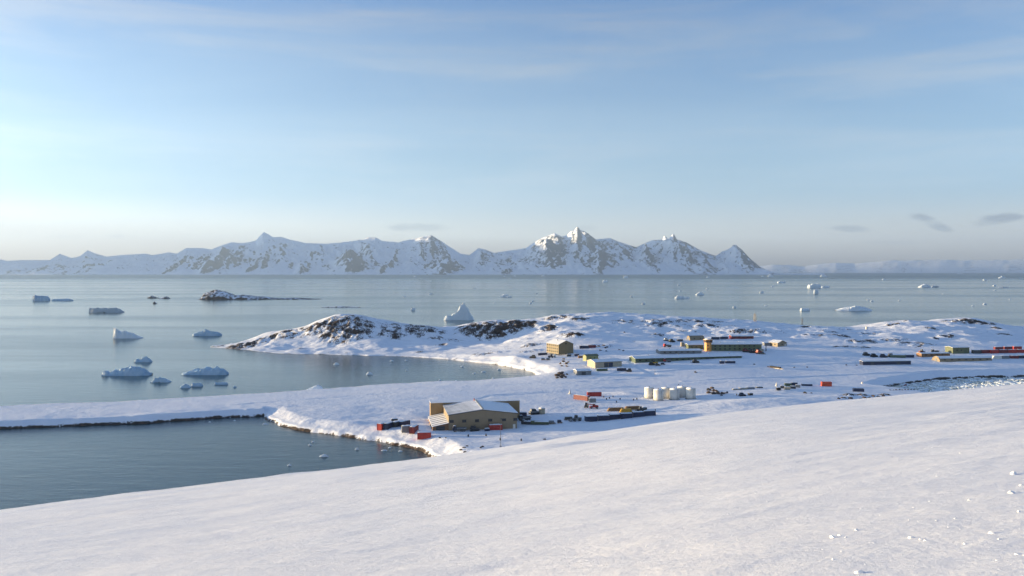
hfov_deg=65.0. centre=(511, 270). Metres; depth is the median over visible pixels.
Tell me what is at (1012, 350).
shipping container
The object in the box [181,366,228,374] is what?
iceberg
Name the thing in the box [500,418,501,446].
lamp post
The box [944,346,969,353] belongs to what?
olive store
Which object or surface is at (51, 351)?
sea
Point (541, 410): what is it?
fuel tank
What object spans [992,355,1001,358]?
shipping container
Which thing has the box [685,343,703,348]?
side wing
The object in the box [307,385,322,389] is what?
iceberg
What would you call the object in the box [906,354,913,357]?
shipping container
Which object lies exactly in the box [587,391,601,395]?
shipping container
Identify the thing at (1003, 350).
shipping container
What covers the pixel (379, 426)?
shipping container
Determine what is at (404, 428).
shipping container
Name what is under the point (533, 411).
tracked snow vehicle
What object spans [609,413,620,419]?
shipping container
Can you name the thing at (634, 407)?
timber stack
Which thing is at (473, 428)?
tracked snow vehicle
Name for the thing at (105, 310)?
iceberg
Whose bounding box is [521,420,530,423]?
work boat
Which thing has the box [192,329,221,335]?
iceberg
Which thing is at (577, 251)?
mountains
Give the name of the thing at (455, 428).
flatbed truck
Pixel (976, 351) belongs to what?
shipping container
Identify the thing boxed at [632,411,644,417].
shipping container
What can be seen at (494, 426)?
shipping container
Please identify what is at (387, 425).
shipping container
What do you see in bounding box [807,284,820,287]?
iceberg
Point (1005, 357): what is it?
shipping container
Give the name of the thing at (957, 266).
hills
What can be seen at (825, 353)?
snow ground
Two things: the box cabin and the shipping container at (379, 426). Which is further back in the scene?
the box cabin
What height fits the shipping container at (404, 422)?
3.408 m
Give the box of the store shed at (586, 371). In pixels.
[573,368,591,374]
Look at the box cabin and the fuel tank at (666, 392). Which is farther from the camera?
the fuel tank at (666, 392)
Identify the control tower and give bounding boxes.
[703,338,712,350]
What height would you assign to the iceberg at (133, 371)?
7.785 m
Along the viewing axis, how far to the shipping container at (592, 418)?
403.76 m
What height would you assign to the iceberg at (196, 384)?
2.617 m
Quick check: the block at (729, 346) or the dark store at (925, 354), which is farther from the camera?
the block at (729, 346)
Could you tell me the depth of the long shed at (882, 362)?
635.04 m
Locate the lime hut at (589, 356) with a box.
[582,354,598,360]
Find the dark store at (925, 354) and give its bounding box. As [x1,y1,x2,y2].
[916,352,949,356]
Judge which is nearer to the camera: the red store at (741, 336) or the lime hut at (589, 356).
the lime hut at (589, 356)
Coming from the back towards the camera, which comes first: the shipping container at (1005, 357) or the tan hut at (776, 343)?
the tan hut at (776, 343)
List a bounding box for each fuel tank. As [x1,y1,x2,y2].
[539,407,544,413]
[644,386,653,398]
[653,388,662,400]
[661,387,669,398]
[669,387,679,399]
[678,385,686,397]
[685,387,696,398]
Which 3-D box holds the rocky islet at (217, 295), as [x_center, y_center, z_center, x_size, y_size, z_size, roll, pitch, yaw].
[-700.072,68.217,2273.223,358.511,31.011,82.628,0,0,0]
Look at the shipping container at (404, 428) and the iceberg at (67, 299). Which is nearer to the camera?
the shipping container at (404, 428)
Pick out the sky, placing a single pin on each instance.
(802, 133)
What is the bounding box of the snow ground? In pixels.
[0,312,1023,456]
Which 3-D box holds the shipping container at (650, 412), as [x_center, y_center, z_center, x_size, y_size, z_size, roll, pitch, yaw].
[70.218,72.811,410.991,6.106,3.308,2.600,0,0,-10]
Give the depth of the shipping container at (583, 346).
707.97 m
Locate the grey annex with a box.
[762,342,769,345]
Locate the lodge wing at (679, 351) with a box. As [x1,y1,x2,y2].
[655,348,701,353]
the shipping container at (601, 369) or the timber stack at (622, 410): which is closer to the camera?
the timber stack at (622, 410)
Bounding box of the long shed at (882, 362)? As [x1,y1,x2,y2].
[859,360,910,364]
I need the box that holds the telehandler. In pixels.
[587,404,598,408]
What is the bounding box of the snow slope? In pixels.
[0,384,1023,575]
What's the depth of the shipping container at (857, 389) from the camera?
500.86 m
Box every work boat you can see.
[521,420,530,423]
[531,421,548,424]
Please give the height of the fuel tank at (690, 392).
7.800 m
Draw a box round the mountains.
[0,227,824,274]
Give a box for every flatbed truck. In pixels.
[452,425,466,431]
[518,415,530,420]
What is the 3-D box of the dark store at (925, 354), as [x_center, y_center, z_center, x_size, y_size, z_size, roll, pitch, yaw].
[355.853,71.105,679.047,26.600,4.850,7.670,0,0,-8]
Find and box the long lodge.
[629,353,741,362]
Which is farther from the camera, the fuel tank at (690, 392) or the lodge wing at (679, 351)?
the lodge wing at (679, 351)
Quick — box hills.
[760,259,1023,272]
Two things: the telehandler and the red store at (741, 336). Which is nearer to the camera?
the telehandler
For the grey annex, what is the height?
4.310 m
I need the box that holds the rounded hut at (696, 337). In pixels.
[687,335,704,340]
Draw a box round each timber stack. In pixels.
[607,407,623,410]
[619,408,631,412]
[625,406,638,409]
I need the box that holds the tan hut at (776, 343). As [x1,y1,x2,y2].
[769,339,786,346]
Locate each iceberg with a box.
[32,295,49,300]
[52,298,72,300]
[89,307,123,312]
[101,366,152,375]
[113,328,142,338]
[134,356,151,361]
[150,377,171,382]
[179,383,190,387]
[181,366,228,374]
[191,383,202,386]
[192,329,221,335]
[214,382,227,384]
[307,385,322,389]
[444,303,473,319]
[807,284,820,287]
[835,306,871,310]
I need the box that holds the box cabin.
[589,398,595,402]
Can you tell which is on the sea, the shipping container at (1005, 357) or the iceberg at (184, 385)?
the iceberg at (184, 385)
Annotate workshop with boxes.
[586,358,621,367]
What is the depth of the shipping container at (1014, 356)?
666.53 m
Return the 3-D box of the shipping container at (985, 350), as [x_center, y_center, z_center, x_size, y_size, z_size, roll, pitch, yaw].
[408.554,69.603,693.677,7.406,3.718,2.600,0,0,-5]
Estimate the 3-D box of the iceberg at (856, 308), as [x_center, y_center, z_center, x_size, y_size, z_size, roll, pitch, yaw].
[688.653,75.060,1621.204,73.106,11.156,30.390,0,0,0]
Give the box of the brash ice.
[900,377,1023,391]
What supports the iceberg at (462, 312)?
on the sea
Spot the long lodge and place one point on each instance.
(648, 358)
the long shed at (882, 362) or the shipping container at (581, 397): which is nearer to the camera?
the shipping container at (581, 397)
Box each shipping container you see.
[377,422,385,430]
[383,421,392,429]
[392,420,401,426]
[399,420,409,426]
[401,425,411,432]
[409,424,418,433]
[417,431,430,439]
[489,424,501,429]
[573,394,589,400]
[579,345,588,348]
[584,415,596,421]
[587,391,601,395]
[596,368,607,370]
[597,414,609,420]
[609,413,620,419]
[620,412,632,418]
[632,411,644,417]
[643,410,655,415]
[821,381,831,385]
[852,388,863,391]
[890,355,905,357]
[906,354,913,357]
[971,350,980,353]
[981,349,989,352]
[990,349,998,353]
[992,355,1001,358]
[999,349,1007,352]
[1001,355,1009,358]
[1007,349,1016,352]
[1009,355,1018,358]
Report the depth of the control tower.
688.60 m
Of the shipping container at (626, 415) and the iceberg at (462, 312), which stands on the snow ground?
the shipping container at (626, 415)
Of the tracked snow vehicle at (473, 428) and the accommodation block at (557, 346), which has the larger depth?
the accommodation block at (557, 346)
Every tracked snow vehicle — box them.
[470,426,479,431]
[529,408,539,414]
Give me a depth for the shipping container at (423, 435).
368.56 m
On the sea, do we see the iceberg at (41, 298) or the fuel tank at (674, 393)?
the iceberg at (41, 298)
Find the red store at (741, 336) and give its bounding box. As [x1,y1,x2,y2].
[728,335,753,338]
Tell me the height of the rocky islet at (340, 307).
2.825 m
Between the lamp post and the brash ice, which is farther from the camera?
the brash ice
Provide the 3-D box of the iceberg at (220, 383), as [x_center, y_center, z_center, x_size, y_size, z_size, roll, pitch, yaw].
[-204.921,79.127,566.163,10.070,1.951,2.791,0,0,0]
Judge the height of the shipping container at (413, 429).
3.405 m
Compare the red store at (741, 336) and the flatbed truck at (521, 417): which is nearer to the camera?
the flatbed truck at (521, 417)
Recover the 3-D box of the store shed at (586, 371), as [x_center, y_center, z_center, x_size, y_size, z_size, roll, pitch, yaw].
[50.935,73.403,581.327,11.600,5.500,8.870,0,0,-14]
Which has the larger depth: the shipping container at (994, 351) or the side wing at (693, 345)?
the side wing at (693, 345)
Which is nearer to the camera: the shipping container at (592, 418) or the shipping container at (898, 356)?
the shipping container at (592, 418)
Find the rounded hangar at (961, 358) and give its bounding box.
[932,355,991,361]
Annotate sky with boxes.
[0,0,1023,266]
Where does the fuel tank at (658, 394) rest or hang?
on the snow ground
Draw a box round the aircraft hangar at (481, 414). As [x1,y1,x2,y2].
[428,398,519,430]
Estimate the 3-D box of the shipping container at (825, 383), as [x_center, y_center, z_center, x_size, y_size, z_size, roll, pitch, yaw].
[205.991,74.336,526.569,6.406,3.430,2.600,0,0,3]
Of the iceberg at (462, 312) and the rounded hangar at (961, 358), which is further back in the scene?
the iceberg at (462, 312)
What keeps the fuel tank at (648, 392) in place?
on the snow ground
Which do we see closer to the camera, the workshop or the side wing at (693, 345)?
the workshop
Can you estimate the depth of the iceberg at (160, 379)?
576.48 m
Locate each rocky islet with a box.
[197,290,315,299]
[321,306,359,307]
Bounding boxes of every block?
[546,339,573,354]
[711,341,761,350]
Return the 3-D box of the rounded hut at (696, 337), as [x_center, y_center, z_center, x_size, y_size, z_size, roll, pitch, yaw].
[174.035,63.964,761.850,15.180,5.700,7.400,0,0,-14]
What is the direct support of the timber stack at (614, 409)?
on the snow ground
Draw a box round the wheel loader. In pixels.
[568,415,581,421]
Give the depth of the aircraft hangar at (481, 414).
387.33 m
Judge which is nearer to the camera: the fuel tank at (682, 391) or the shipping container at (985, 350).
the fuel tank at (682, 391)
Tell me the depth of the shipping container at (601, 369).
595.30 m
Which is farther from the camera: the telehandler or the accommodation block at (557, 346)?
the accommodation block at (557, 346)
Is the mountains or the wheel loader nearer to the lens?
the wheel loader
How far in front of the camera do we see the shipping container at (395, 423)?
391.02 m
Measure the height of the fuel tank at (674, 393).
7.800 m
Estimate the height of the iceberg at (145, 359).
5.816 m
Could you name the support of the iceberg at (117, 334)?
on the sea
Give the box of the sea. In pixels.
[0,273,1023,509]
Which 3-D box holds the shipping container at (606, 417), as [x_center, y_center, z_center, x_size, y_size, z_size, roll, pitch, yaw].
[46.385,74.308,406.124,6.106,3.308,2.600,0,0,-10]

